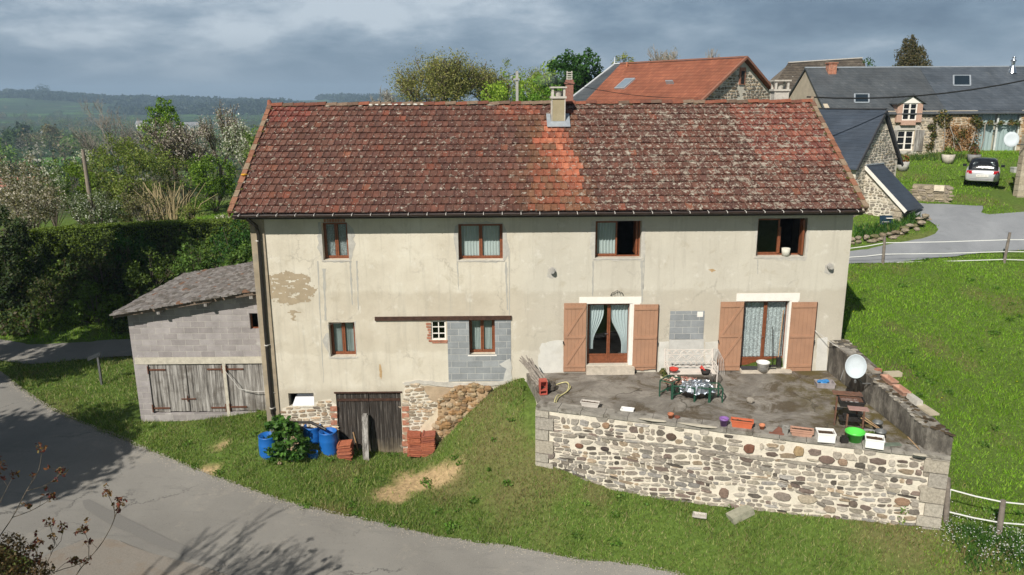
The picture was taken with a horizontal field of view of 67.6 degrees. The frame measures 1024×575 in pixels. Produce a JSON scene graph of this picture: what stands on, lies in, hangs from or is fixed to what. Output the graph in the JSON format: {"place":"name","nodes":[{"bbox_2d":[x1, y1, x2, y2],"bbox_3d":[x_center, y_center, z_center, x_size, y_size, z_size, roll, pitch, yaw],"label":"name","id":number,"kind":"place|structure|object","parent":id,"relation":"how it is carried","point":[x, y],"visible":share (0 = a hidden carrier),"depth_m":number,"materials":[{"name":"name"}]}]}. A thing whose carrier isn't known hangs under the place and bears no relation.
{"place":"outdoors","nodes":[
{"label":"outdoors","id":0,"kind":"place"},
{"bbox_2d":[0,372,675,574],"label":"road","id":1,"kind":"structure","parent":0,"point":[233,529],"depth_m":20.72,"materials":[{"name":"grey asphalt"}]},
{"bbox_2d":[26,538,227,574],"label":"gravel verge","id":2,"kind":"structure","parent":1,"relation":"on","point":[112,557],"depth_m":18.81,"materials":[{"name":"beige gravel"}]},
{"bbox_2d":[82,499,224,565],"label":"road repair","id":3,"kind":"structure","parent":1,"relation":"on","point":[121,522],"depth_m":20.05,"materials":[{"name":"grey asphalt"}]},
{"bbox_2d":[0,371,682,574],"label":"road grit","id":4,"kind":"object","parent":1,"relation":"on","point":[22,389],"visible":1,"depth_m":21.80,"materials":[{"name":"grey gravel"}]},
{"bbox_2d":[0,98,1023,574],"bbox_3d":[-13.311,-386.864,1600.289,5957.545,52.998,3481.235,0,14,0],"label":"ground","id":5,"kind":"structure","parent":0,"point":[402,486],"depth_m":23.09,"materials":[{"name":"green plant"}]},
{"bbox_2d":[2,123,32,148],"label":"valley tree","id":6,"kind":"object","parent":5,"relation":"on","point":[15,131],"visible":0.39,"depth_m":408.94,"materials":[{"name":"green plant"}]},
{"bbox_2d":[0,205,50,322],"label":"evergreen bush","id":7,"kind":"object","parent":5,"relation":"on","point":[16,238],"visible":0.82,"depth_m":35.92,"materials":[{"name":"green plant"}]},
{"bbox_2d":[0,153,68,245],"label":"blossom tree","id":8,"kind":"object","parent":5,"relation":"on","point":[28,198],"visible":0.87,"depth_m":41.18,"materials":[{"name":"white plant"}]},
{"bbox_2d":[23,140,49,168],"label":"valley tree","id":9,"kind":"object","parent":5,"relation":"on","point":[40,151],"visible":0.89,"depth_m":276.81,"materials":[{"name":"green plant"}]},
{"bbox_2d":[21,157,82,226],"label":"blossom shrub","id":10,"kind":"object","parent":5,"relation":"on","point":[63,187],"visible":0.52,"depth_m":45.64,"materials":[{"name":"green plant"}]},
{"bbox_2d":[24,266,88,315],"bbox_3d":[-21.124,0.205,35.543,2.798,2.475,2.570,-7,16,-26],"label":"bramble","id":11,"kind":"object","parent":5,"relation":"on","point":[42,286],"visible":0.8,"depth_m":35.16,"materials":[{"name":"green plant"}]},
{"bbox_2d":[48,136,75,164],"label":"valley tree","id":12,"kind":"object","parent":5,"relation":"on","point":[61,149],"visible":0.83,"depth_m":295.34,"materials":[{"name":"green plant"}]},
{"bbox_2d":[0,442,127,574],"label":"maple sapling","id":13,"kind":"object","parent":5,"relation":"on","point":[5,560],"visible":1,"depth_m":13.68,"materials":[{"name":"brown plant"}]},
{"bbox_2d":[0,339,132,363],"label":"lane","id":14,"kind":"structure","parent":5,"relation":"on","point":[23,353],"depth_m":32.75,"materials":[{"name":"grey asphalt"}]},
{"bbox_2d":[49,159,104,221],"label":"lime shrub","id":15,"kind":"object","parent":5,"relation":"on","point":[71,170],"visible":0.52,"depth_m":48.06,"materials":[{"name":"green plant"}]},
{"bbox_2d":[81,150,94,216],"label":"utility pole","id":16,"kind":"object","parent":5,"relation":"on","point":[87,182],"visible":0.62,"depth_m":41.31,"materials":[{"name":"grey wood"}]},
{"bbox_2d":[60,189,128,224],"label":"blossom shrub","id":17,"kind":"object","parent":5,"relation":"on","point":[85,211],"visible":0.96,"depth_m":40.78,"materials":[{"name":"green plant"}]},
{"bbox_2d":[65,280,129,324],"bbox_3d":[-18.951,0.759,34.513,2.844,2.206,1.949,0,14,0],"label":"bramble","id":18,"kind":"object","parent":5,"relation":"on","point":[94,317],"visible":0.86,"depth_m":34.56,"materials":[{"name":"green plant"}]},
{"bbox_2d":[65,234,135,290],"bbox_3d":[-19.498,-1.110,36.115,3.341,3.016,2.316,0,14,0],"label":"bramble","id":19,"kind":"object","parent":5,"relation":"on","point":[99,246],"visible":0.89,"depth_m":36.01,"materials":[{"name":"green plant"}]},
{"bbox_2d":[67,95,143,188],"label":"bare tree","id":20,"kind":"object","parent":5,"relation":"on","point":[101,127],"visible":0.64,"depth_m":68.95,"materials":[{"name":"grey plant"}]},
{"bbox_2d":[0,229,250,336],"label":"ivy undergrowth","id":21,"kind":"object","parent":5,"relation":"on","point":[170,242],"visible":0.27,"depth_m":35.92,"materials":[{"name":"green plant"}]},
{"bbox_2d":[0,110,261,189],"bbox_3d":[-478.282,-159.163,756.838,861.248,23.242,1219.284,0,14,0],"label":"valley woods","id":22,"kind":"object","parent":5,"relation":"on","point":[94,142],"visible":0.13,"depth_m":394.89,"materials":[{"name":"green plant"}]},
{"bbox_2d":[102,230,161,270],"bbox_3d":[-18.256,-1.529,36.533,2.801,2.463,1.981,0,14,0],"label":"bramble","id":23,"kind":"object","parent":5,"relation":"on","point":[145,245],"visible":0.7,"depth_m":36.27,"materials":[{"name":"green plant"}]},
{"bbox_2d":[78,132,190,214],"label":"shrub","id":24,"kind":"object","parent":5,"relation":"on","point":[115,190],"visible":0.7,"depth_m":50.55,"materials":[{"name":"green plant"}]},
{"bbox_2d":[27,217,250,263],"bbox_3d":[-18.730,-2.382,38.967,11.370,2.450,1.349,0,14,0],"label":"clipped hedge","id":25,"kind":"object","parent":5,"relation":"on","point":[53,241],"visible":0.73,"depth_m":38.44,"materials":[{"name":"green plant"}]},
{"bbox_2d":[106,191,182,221],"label":"straw shrub","id":26,"kind":"object","parent":5,"relation":"on","point":[132,208],"visible":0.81,"depth_m":41.72,"materials":[{"name":"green plant"}]},
{"bbox_2d":[0,88,293,105],"bbox_3d":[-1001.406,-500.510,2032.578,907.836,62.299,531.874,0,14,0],"label":"hill woods","id":27,"kind":"object","parent":5,"relation":"on","point":[47,95],"visible":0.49,"depth_m":1858.67,"materials":[{"name":"green plant"}]},
{"bbox_2d":[121,246,185,292],"bbox_3d":[-16.796,-0.743,35.769,2.998,2.484,2.200,0,14,0],"label":"bramble","id":28,"kind":"object","parent":5,"relation":"on","point":[134,270],"visible":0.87,"depth_m":35.40,"materials":[{"name":"green plant"}]},
{"bbox_2d":[119,171,198,215],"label":"shrub","id":29,"kind":"object","parent":5,"relation":"on","point":[138,191],"visible":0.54,"depth_m":46.72,"materials":[{"name":"green plant"}]},
{"bbox_2d":[137,97,184,195],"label":"poplar","id":30,"kind":"object","parent":5,"relation":"on","point":[159,109],"visible":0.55,"depth_m":59.91,"materials":[{"name":"green plant"}]},
{"bbox_2d":[134,182,216,219],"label":"pampas reeds","id":31,"kind":"object","parent":5,"relation":"on","point":[173,209],"visible":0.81,"depth_m":41.69,"materials":[{"name":"plant"}]},
{"bbox_2d":[133,113,219,204],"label":"blossom tree","id":32,"kind":"object","parent":5,"relation":"on","point":[185,148],"visible":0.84,"depth_m":55.49,"materials":[{"name":"white plant"}]},
{"bbox_2d":[109,261,265,421],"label":"garage","id":33,"kind":"structure","parent":5,"relation":"on","point":[193,334],"depth_m":24.79,"materials":[{"name":"grey concrete"}]},
{"bbox_2d":[147,364,190,411],"bbox_3d":[-11.232,3.311,25.024,1.218,1.666,0.112,0,14,0],"label":"garage door","id":34,"kind":"structure","parent":33,"relation":"in","point":[169,383],"depth_m":25.03,"materials":[{"name":"grey wood"}]},
{"bbox_2d":[186,364,226,411],"bbox_3d":[-9.981,3.301,25.033,1.225,1.667,0.112,0,14,0],"label":"garage door","id":35,"kind":"structure","parent":33,"relation":"in","point":[205,381],"depth_m":25.04,"materials":[{"name":"grey wood"}]},
{"bbox_2d":[225,363,265,410],"bbox_3d":[-8.672,3.280,25.041,1.279,1.644,0.112,0,14,0],"label":"garage door","id":36,"kind":"structure","parent":33,"relation":"in","point":[249,377],"depth_m":25.05,"materials":[{"name":"grey wood"}]},
{"bbox_2d":[175,203,203,219],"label":"lime shrub","id":37,"kind":"object","parent":5,"relation":"on","point":[190,210],"visible":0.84,"depth_m":40.98,"materials":[{"name":"green plant"}]},
{"bbox_2d":[168,240,223,274],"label":"bramble","id":38,"kind":"object","parent":5,"relation":"on","point":[189,256],"visible":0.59,"depth_m":35.34,"materials":[{"name":"green plant"}]},
{"bbox_2d":[180,153,238,211],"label":"lime shrub","id":39,"kind":"object","parent":5,"relation":"on","point":[198,175],"visible":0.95,"depth_m":47.01,"materials":[{"name":"green plant"}]},
{"bbox_2d":[195,101,245,200],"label":"blossom tree","id":40,"kind":"object","parent":5,"relation":"on","point":[209,134],"visible":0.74,"depth_m":57.94,"materials":[{"name":"white plant"}]},
{"bbox_2d":[205,219,251,267],"bbox_3d":[-12.745,-1.474,35.748,2.471,3.628,2.537,13,19,43],"label":"bramble","id":41,"kind":"object","parent":5,"relation":"on","point":[244,235],"visible":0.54,"depth_m":35.21,"materials":[{"name":"green plant"}]},
{"bbox_2d":[217,113,251,167],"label":"blossom tree","id":42,"kind":"object","parent":5,"relation":"on","point":[230,144],"visible":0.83,"depth_m":50.48,"materials":[{"name":"white plant"}]},
{"bbox_2d":[221,239,252,265],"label":"bramble","id":43,"kind":"object","parent":5,"relation":"on","point":[228,259],"visible":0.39,"depth_m":34.53,"materials":[{"name":"green plant"}]},
{"bbox_2d":[258,431,275,459],"bbox_3d":[-7.504,4.991,23.590,0.589,0.950,0.589,0,14,0],"label":"water barrel","id":44,"kind":"object","parent":5,"relation":"on","point":[264,443],"visible":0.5,"depth_m":23.32,"materials":[{"name":"blue plastic"}]},
{"bbox_2d":[105,92,429,115],"bbox_3d":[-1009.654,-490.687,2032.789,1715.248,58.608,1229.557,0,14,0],"label":"woods","id":45,"kind":"object","parent":5,"relation":"on","point":[207,106],"visible":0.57,"depth_m":1683.26,"materials":[{"name":"green plant"}]},
{"bbox_2d":[263,414,311,463],"bbox_3d":[-6.971,4.722,23.502,1.451,1.466,1.353,0,14,0],"label":"hydrangea","id":46,"kind":"object","parent":5,"relation":"on","point":[285,437],"visible":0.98,"depth_m":23.29,"materials":[{"name":"green plant"}]},
{"bbox_2d":[303,424,320,443],"bbox_3d":[-6.377,4.861,24.499,0.568,0.950,0.568,0,14,0],"label":"water barrel","id":47,"kind":"object","parent":5,"relation":"on","point":[313,434],"visible":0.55,"depth_m":24.21,"materials":[{"name":"blue plastic"}]},
{"bbox_2d":[319,427,337,455],"bbox_3d":[-5.817,4.988,24.263,0.589,0.950,0.589,0,14,0],"label":"water barrel","id":48,"kind":"object","parent":5,"relation":"on","point":[328,440],"visible":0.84,"depth_m":24.03,"materials":[{"name":"blue plastic"}]},
{"bbox_2d":[337,439,353,460],"bbox_3d":[-5.277,5.203,24.259,0.493,0.661,0.472,0,14,0],"label":"tile stack","id":49,"kind":"object","parent":5,"relation":"on","point":[345,448],"visible":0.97,"depth_m":24.06,"materials":[{"name":"ceramic"}]},
{"bbox_2d":[362,413,368,460],"bbox_3d":[-4.663,4.756,24.348,0.192,1.508,0.378,0,14,0],"label":"wooden post","id":50,"kind":"object","parent":5,"relation":"on","point":[365,431],"visible":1,"depth_m":24.29,"materials":[{"name":"grey wood"}]},
{"bbox_2d":[407,430,435,456],"bbox_3d":[-2.890,4.996,24.479,0.923,0.767,0.459,0,14,0],"label":"tile stack","id":51,"kind":"object","parent":5,"relation":"on","point":[422,444],"visible":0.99,"depth_m":24.30,"materials":[{"name":"ceramic"}]},
{"bbox_2d":[383,43,494,101],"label":"oak tree","id":52,"kind":"object","parent":5,"relation":"on","point":[444,82],"visible":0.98,"depth_m":59.36,"materials":[{"name":"green plant"}]},
{"bbox_2d":[466,58,518,101],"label":"oak tree","id":53,"kind":"object","parent":5,"relation":"on","point":[491,77],"visible":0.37,"depth_m":60.35,"materials":[{"name":"green plant"}]},
{"bbox_2d":[480,70,528,101],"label":"lime shrub","id":54,"kind":"object","parent":5,"relation":"on","point":[501,92],"visible":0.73,"depth_m":55.68,"materials":[{"name":"green plant"}]},
{"bbox_2d":[497,58,548,100],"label":"lime shrub","id":55,"kind":"object","parent":5,"relation":"on","point":[532,73],"visible":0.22,"depth_m":70.37,"materials":[{"name":"green plant"}]},
{"bbox_2d":[512,74,561,103],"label":"lime shrub","id":56,"kind":"object","parent":5,"relation":"on","point":[547,93],"visible":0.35,"depth_m":48.21,"materials":[{"name":"green plant"}]},
{"bbox_2d":[518,57,558,99],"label":"lime shrub","id":57,"kind":"object","parent":5,"relation":"on","point":[536,87],"visible":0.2,"depth_m":58.81,"materials":[{"name":"green plant"}]},
{"bbox_2d":[227,80,868,452],"bbox_3d":[1.052,-0.899,27.721,18.899,12.720,10.292,0,14,0],"label":"farmhouse","id":58,"kind":"object","parent":5,"relation":"on","point":[441,268],"visible":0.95,"depth_m":23.73,"materials":[{"name":"paint"}]},
{"bbox_2d":[323,222,348,257],"bbox_3d":[-5.348,-1.464,23.374,0.780,1.148,0.119,0,14,0],"label":"window","id":59,"kind":"structure","parent":58,"relation":"in","point":[335,254],"depth_m":23.38,"materials":[{"name":"brown wood"}]},
{"bbox_2d":[330,322,355,353],"bbox_3d":[-5.296,1.557,24.127,0.805,1.123,0.120,0,14,0],"label":"window","id":60,"kind":"structure","parent":58,"relation":"in","point":[339,339],"depth_m":24.14,"materials":[{"name":"brown wood"}]},
{"bbox_2d":[337,393,370,450],"bbox_3d":[-5.076,4.382,24.599,0.998,2.118,0.070,0,14,0],"label":"barn door","id":61,"kind":"structure","parent":58,"relation":"in","point":[351,406],"depth_m":24.52,"materials":[{"name":"wood"}]},
{"bbox_2d":[369,393,402,452],"bbox_3d":[-4.058,4.369,24.605,0.998,2.107,0.070,0,14,0],"label":"barn door","id":62,"kind":"structure","parent":58,"relation":"in","point":[385,413],"depth_m":24.59,"materials":[{"name":"wood"}]},
{"bbox_2d":[458,224,502,258],"bbox_3d":[-0.958,-1.442,23.416,1.346,1.108,0.108,0,14,0],"label":"window","id":63,"kind":"structure","parent":58,"relation":"in","point":[472,244],"depth_m":23.44,"materials":[{"name":"brown wood"}]},
{"bbox_2d":[469,320,494,351],"bbox_3d":[-0.940,1.486,24.151,0.807,1.141,0.119,0,14,0],"label":"window","id":64,"kind":"structure","parent":58,"relation":"in","point":[485,337],"depth_m":24.16,"materials":[{"name":"brown wood"}]},
{"bbox_2d":[586,303,628,362],"bbox_3d":[3.038,1.420,24.108,1.392,2.010,0.197,0,14,0],"label":"french window","id":65,"kind":"structure","parent":58,"relation":"in","point":[618,313],"depth_m":24.13,"materials":[{"name":"brown wood"}]},
{"bbox_2d":[595,221,640,256],"bbox_3d":[3.217,-1.576,23.656,1.397,1.140,0.562,0,14,0],"label":"window","id":66,"kind":"structure","parent":58,"relation":"in","point":[605,234],"depth_m":23.48,"materials":[{"name":"brown wood"}]},
{"bbox_2d":[740,301,786,364],"bbox_3d":[7.945,1.434,24.154,1.479,2.202,0.189,0,14,0],"label":"french window","id":67,"kind":"structure","parent":58,"relation":"in","point":[766,306],"depth_m":24.20,"materials":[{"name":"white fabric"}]},
{"bbox_2d":[756,218,805,254],"bbox_3d":[8.184,-1.553,23.335,1.496,1.174,0.310,0,14,0],"label":"window","id":68,"kind":"structure","parent":58,"relation":"in","point":[802,222],"depth_m":23.36,"materials":[{"name":"brown wood"}]},
{"bbox_2d":[543,47,603,95],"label":"round tree","id":69,"kind":"object","parent":5,"relation":"on","point":[581,75],"visible":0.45,"depth_m":56.81,"materials":[{"name":"green plant"}]},
{"bbox_2d":[182,258,1022,546],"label":"weeds","id":70,"kind":"object","parent":5,"relation":"on","point":[618,542],"visible":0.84,"depth_m":22.64,"materials":[{"name":"green plant"}]},
{"bbox_2d":[647,44,677,62],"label":"bare tree","id":71,"kind":"object","parent":5,"relation":"on","point":[666,57],"visible":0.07,"depth_m":73.31,"materials":[{"name":"grey plant"}]},
{"bbox_2d":[573,56,770,100],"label":"red roofed barn","id":72,"kind":"structure","parent":5,"relation":"on","point":[734,77],"depth_m":47.15,"materials":[{"name":"orange tile"}]},
{"bbox_2d":[526,371,950,529],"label":"terrace","id":73,"kind":"structure","parent":5,"relation":"on","point":[608,443],"depth_m":20.59,"materials":[{"name":"stone"}]},
{"bbox_2d":[519,355,555,392],"bbox_3d":[0.799,2.597,23.135,0.689,0.774,1.562,-5,15,-19],"label":"driftwood","id":74,"kind":"object","parent":73,"relation":"on","point":[535,373],"visible":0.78,"depth_m":22.92,"materials":[{"name":"beige wood"}]},
{"bbox_2d":[659,375,696,401],"bbox_3d":[4.831,2.928,22.125,1.054,0.515,0.607,7,16,28],"label":"chair","id":75,"kind":"object","parent":73,"relation":"on","point":[673,385],"visible":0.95,"depth_m":22.05,"materials":[{"name":"green plastic"}]},
{"bbox_2d":[664,348,717,387],"bbox_3d":[5.380,2.417,23.027,1.526,1.065,0.645,0,14,0],"label":"iron bench","id":76,"kind":"object","parent":73,"relation":"on","point":[691,371],"visible":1,"depth_m":23.21,"materials":[{"name":"white metal"}]},
{"bbox_2d":[695,382,723,402],"bbox_3d":[5.660,3.004,21.965,0.787,0.435,0.569,3,14,14],"label":"chair","id":77,"kind":"object","parent":73,"relation":"on","point":[709,392],"visible":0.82,"depth_m":21.75,"materials":[{"name":"green metal"}]},
{"bbox_2d":[679,379,716,394],"bbox_3d":[5.357,2.834,22.007,1.008,0.377,0.675,0,14,0],"label":"foil sheet","id":78,"kind":"object","parent":77,"relation":"on","point":[697,383],"visible":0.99,"depth_m":21.80,"materials":[{"name":"silver metal"}]},
{"bbox_2d":[730,417,753,428],"bbox_3d":[6.044,3.569,20.085,0.584,0.204,0.244,4,15,18],"label":"balcony planter","id":79,"kind":"object","parent":73,"relation":"on","point":[738,422],"visible":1,"depth_m":20.03,"materials":[{"name":"plastic"}]},
{"bbox_2d":[814,379,835,388],"bbox_3d":[9.364,2.867,22.889,0.544,0.211,0.364,1,14,6],"label":"crate","id":80,"kind":"object","parent":73,"relation":"on","point":[826,383],"visible":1,"depth_m":22.76,"materials":[{"name":"white plastic"}]},
{"bbox_2d":[815,427,836,442],"bbox_3d":[7.913,3.734,19.296,0.444,0.244,0.364,2,14,11],"label":"planter","id":81,"kind":"object","parent":73,"relation":"on","point":[826,435],"visible":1,"depth_m":19.17,"materials":[{"name":"plastic"}]},
{"bbox_2d":[832,390,868,434],"bbox_3d":[8.863,3.284,19.907,0.822,0.850,1.174,0,14,0],"label":"barbecue","id":82,"kind":"object","parent":73,"relation":"on","point":[852,401],"visible":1,"depth_m":19.94,"materials":[{"name":"metal"}]},
{"bbox_2d":[845,427,865,442],"bbox_3d":[8.627,3.730,19.240,0.504,0.270,0.480,0,14,0],"label":"tub","id":83,"kind":"object","parent":73,"relation":"on","point":[855,434],"visible":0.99,"depth_m":19.15,"materials":[{"name":"green plastic"}]},
{"bbox_2d":[864,433,884,449],"bbox_3d":[8.979,3.815,18.943,0.444,0.244,0.364,5,15,20],"label":"planter","id":84,"kind":"object","parent":73,"relation":"on","point":[874,441],"visible":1,"depth_m":18.83,"materials":[{"name":"plastic"}]},
{"bbox_2d":[827,339,955,455],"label":"parapet wall","id":85,"kind":"structure","parent":73,"relation":"on","point":[909,419],"depth_m":20.33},
{"bbox_2d":[840,354,870,383],"bbox_3d":[9.615,2.299,21.158,1.278,0.941,0.540,-11,17,-36],"label":"satellite dish","id":86,"kind":"object","parent":85,"relation":"attached to","point":[855,366],"visible":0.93,"depth_m":21.09,"materials":[{"name":"metal"}]},
{"bbox_2d":[726,505,754,524],"bbox_3d":[6.032,5.978,20.190,0.696,0.360,0.316,-5,15,-18],"label":"stone block","id":87,"kind":"object","parent":5,"relation":"on","point":[738,514],"depth_m":20.10,"materials":[{"name":"beige stone"}]},
{"bbox_2d":[770,57,874,92],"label":"old barn","id":88,"kind":"structure","parent":5,"relation":"on","point":[792,71],"depth_m":61.22,"materials":[{"name":"stone"}]},
{"bbox_2d":[818,108,903,216],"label":"stone outhouse","id":89,"kind":"structure","parent":5,"relation":"on","point":[863,137],"depth_m":37.43,"materials":[{"name":"stone"}]},
{"bbox_2d":[851,213,931,244],"bbox_3d":[17.463,-2.626,35.011,4.767,1.266,0.923,-5,15,-17],"label":"stone border","id":90,"kind":"object","parent":5,"relation":"on","point":[894,234],"visible":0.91,"depth_m":34.79,"materials":[{"name":"grey stone"}]},
{"bbox_2d":[862,162,923,220],"bbox_3d":[18.407,-4.253,36.984,1.699,3.338,2.348,-11,17,-35],"label":"lean to","id":91,"kind":"object","parent":5,"relation":"on","point":[886,192],"visible":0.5,"depth_m":36.77,"materials":[{"name":"stone"}]},
{"bbox_2d":[789,56,1023,155],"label":"long stone house","id":92,"kind":"structure","parent":5,"relation":"on","point":[911,118],"depth_m":49.87,"materials":[{"name":"stone"}]},
{"bbox_2d":[897,130,913,149],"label":"window","id":93,"kind":"structure","parent":92,"relation":"in","point":[904,138],"depth_m":49.29,"materials":[{"name":"white paint"}]},
{"bbox_2d":[925,109,1020,151],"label":"climbing vine","id":94,"kind":"object","parent":92,"relation":"attached to","point":[937,118],"visible":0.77,"depth_m":48.95,"materials":[{"name":"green plant"}]},
{"bbox_2d":[974,114,1020,150],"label":"glazed doors","id":95,"kind":"structure","parent":92,"relation":"in","point":[1000,131],"depth_m":49.34,"materials":[{"name":"white glass"}]},
{"bbox_2d":[892,34,932,65],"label":"conical tree","id":96,"kind":"object","parent":5,"relation":"on","point":[914,53],"visible":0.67,"depth_m":70.64,"materials":[{"name":"green plant"}]},
{"bbox_2d":[909,184,953,202],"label":"garden wall","id":97,"kind":"structure","parent":5,"relation":"on","point":[929,192],"depth_m":37.71,"materials":[{"name":"stone"}]},
{"bbox_2d":[849,232,1023,263],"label":"paddock fence","id":98,"kind":"object","parent":5,"relation":"on","point":[1006,251],"visible":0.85,"depth_m":32.43,"materials":[{"name":"grey wood"}]},
{"bbox_2d":[852,149,1023,573],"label":"undergrowth","id":99,"kind":"object","parent":5,"relation":"on","point":[910,217],"visible":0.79,"depth_m":18.36,"materials":[{"name":"green plant"}]},
{"bbox_2d":[943,477,1023,534],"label":"paddock fence","id":100,"kind":"object","parent":5,"relation":"on","point":[1000,522],"visible":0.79,"depth_m":18.51,"materials":[{"name":"grey wood"}]},
{"bbox_2d":[963,157,1004,184],"bbox_3d":[25.081,-6.266,40.692,1.926,1.341,3.591,8,16,30],"label":"parked car","id":101,"kind":"object","parent":5,"relation":"on","point":[984,169],"visible":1,"depth_m":39.33,"materials":[{"name":"silver metal"}]},
{"bbox_2d":[1013,135,1023,196],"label":"corner cottage","id":102,"kind":"structure","parent":5,"relation":"on","point":[1018,190],"depth_m":37.51,"materials":[{"name":"stone"}]},
{"bbox_2d":[1003,132,1023,146],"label":"satellite dish","id":103,"kind":"object","parent":102,"relation":"attached to","point":[1010,139],"visible":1,"depth_m":36.24,"materials":[{"name":"metal"}]},
{"bbox_2d":[0,0,1023,100],"label":"sky","id":104,"kind":"structure","parent":0,"point":[295,50],"materials":[{"name":"grey"}]},
{"bbox_2d":[564,71,574,100],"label":"brick chimney","id":105,"kind":"object","parent":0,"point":[569,91],"visible":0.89,"depth_m":47.08,"materials":[{"name":"brick"}]},
{"bbox_2d":[807,80,1023,98],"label":"power cable","id":106,"kind":"object","parent":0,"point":[914,95],"visible":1,"depth_m":35.84,"materials":[{"name":"black metal"}]},
{"bbox_2d":[849,203,1023,262],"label":"village road","id":107,"kind":"structure","parent":0,"point":[967,224],"depth_m":34.20,"materials":[{"name":"grey asphalt"}]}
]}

